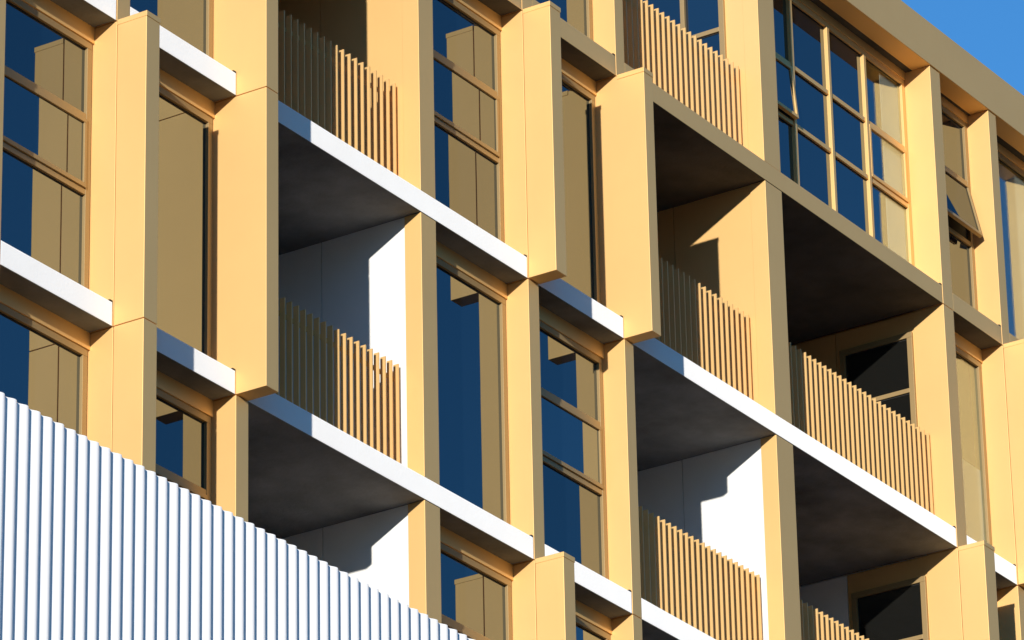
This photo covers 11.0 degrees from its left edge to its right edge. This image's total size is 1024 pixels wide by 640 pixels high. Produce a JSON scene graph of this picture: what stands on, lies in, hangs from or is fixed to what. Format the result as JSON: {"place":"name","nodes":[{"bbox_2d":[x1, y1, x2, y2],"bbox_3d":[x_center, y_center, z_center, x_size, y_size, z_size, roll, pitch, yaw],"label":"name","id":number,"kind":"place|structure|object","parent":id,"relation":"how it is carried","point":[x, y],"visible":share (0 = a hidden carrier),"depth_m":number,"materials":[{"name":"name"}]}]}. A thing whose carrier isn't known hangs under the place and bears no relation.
{"place":"outdoors","nodes":[
{"label":"outdoors","id":0,"kind":"place"},
{"bbox_2d":[0,0,1023,639],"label":"apartment building","id":1,"kind":"structure","parent":0,"point":[586,318],"depth_m":55.68,"materials":[{"name":"gold metal"}]},
{"bbox_2d":[0,303,87,435],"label":"window","id":2,"kind":"structure","parent":1,"relation":"in","point":[41,369],"depth_m":47.83,"materials":[{"name":"gold metal"}]},
{"bbox_2d":[1,0,91,288],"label":"window","id":3,"kind":"structure","parent":1,"relation":"in","point":[45,202],"depth_m":48.76,"materials":[{"name":"glass"}]},
{"bbox_2d":[130,0,212,58],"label":"window","id":4,"kind":"structure","parent":1,"relation":"in","point":[191,21],"depth_m":51.33,"materials":[{"name":"glass"}]},
{"bbox_2d":[156,388,210,500],"bbox_3d":[-3.296,1.865,48.731,0.085,2.690,1.697,-16,-28,29],"label":"window","id":5,"kind":"structure","parent":1,"relation":"in","point":[183,432],"depth_m":49.46,"materials":[{"name":"blue glass"}]},
{"bbox_2d":[156,86,212,356],"bbox_3d":[-3.362,-1.002,50.034,0.070,2.690,1.697,-16,-28,29],"label":"window","id":6,"kind":"structure","parent":1,"relation":"in","point":[184,266],"depth_m":50.41,"materials":[{"name":"gold metal"}]},
{"bbox_2d":[432,0,503,242],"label":"window","id":7,"kind":"structure","parent":1,"relation":"in","point":[466,47],"depth_m":55.50,"materials":[{"name":"gold metal"}]},
{"bbox_2d":[436,257,509,523],"bbox_3d":[-0.534,0.732,53.995,0.070,2.690,1.696,-16,-28,29],"label":"window","id":8,"kind":"structure","parent":1,"relation":"in","point":[471,317],"depth_m":54.21,"materials":[{"name":"blue glass"}]},
{"bbox_2d":[440,542,511,639],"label":"window","id":9,"kind":"structure","parent":1,"relation":"in","point":[476,600],"depth_m":53.23,"materials":[{"name":"glass"}]},
{"bbox_2d":[536,0,592,39],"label":"window","id":10,"kind":"structure","parent":1,"relation":"in","point":[578,13],"depth_m":58.13,"materials":[{"name":"glass"}]},
{"bbox_2d":[539,320,608,579],"bbox_3d":[0.512,1.367,55.448,0.085,2.690,1.670,-16,-28,29],"label":"window","id":11,"kind":"structure","parent":1,"relation":"in","point":[572,406],"depth_m":55.66,"materials":[{"name":"blue glass"}]},
{"bbox_2d":[560,74,600,303],"bbox_3d":[0.446,-1.500,56.750,0.070,2.690,1.670,-16,-28,29],"label":"window","id":12,"kind":"structure","parent":1,"relation":"in","point":[578,104],"depth_m":57.20,"materials":[{"name":"gold metal"}]},
{"bbox_2d":[576,616,609,639],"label":"window","id":13,"kind":"structure","parent":1,"relation":"in","point":[585,630],"depth_m":55.00,"materials":[{"name":"gold metal"}]},
{"bbox_2d":[627,0,726,81],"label":"side window","id":14,"kind":"structure","parent":1,"relation":"in","point":[705,19],"depth_m":61.65,"materials":[{"name":"blue glass"}]},
{"bbox_2d":[773,0,913,265],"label":"grid window","id":15,"kind":"structure","parent":1,"relation":"in","point":[825,127],"depth_m":63.18,"materials":[{"name":"blue glass"}]},
{"bbox_2d":[839,332,917,426],"bbox_3d":[4.421,1.438,63.353,1.000,2.570,0.070,-16,-28,29],"label":"side window","id":16,"kind":"structure","parent":1,"relation":"in","point":[884,369],"depth_m":63.66,"materials":[{"name":"black glass"}]},
{"bbox_2d":[851,576,929,639],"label":"side window","id":17,"kind":"structure","parent":1,"relation":"in","point":[898,610],"depth_m":62.43,"materials":[{"name":"black glass"}]},
{"bbox_2d":[941,105,982,309],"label":"window","id":18,"kind":"structure","parent":1,"relation":"in","point":[963,222],"depth_m":65.25,"materials":[{"name":"gold metal"}]},
{"bbox_2d":[955,345,991,544],"bbox_3d":[5.398,1.554,63.727,0.070,2.690,1.226,-16,-28,29],"label":"window","id":19,"kind":"structure","parent":1,"relation":"in","point":[975,481],"depth_m":63.91,"materials":[{"name":"gold metal"}]},
{"bbox_2d":[998,152,1023,339],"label":"window","id":20,"kind":"structure","parent":1,"relation":"in","point":[1011,186],"depth_m":66.70,"materials":[{"name":"gold metal"}]},
{"bbox_2d":[901,0,1023,94],"label":"sky","id":21,"kind":"structure","parent":0,"point":[992,31],"materials":[{"name":"blue"}]},
{"label":"ground","id":22,"kind":"structure","parent":0,"visible":0},
{"bbox_2d":[0,392,474,639],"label":"corrugated metal screen","id":23,"kind":"object","parent":22,"relation":"on","point":[98,541],"visible":1,"depth_m":46.44,"materials":[{"name":"white metal"}]}
]}

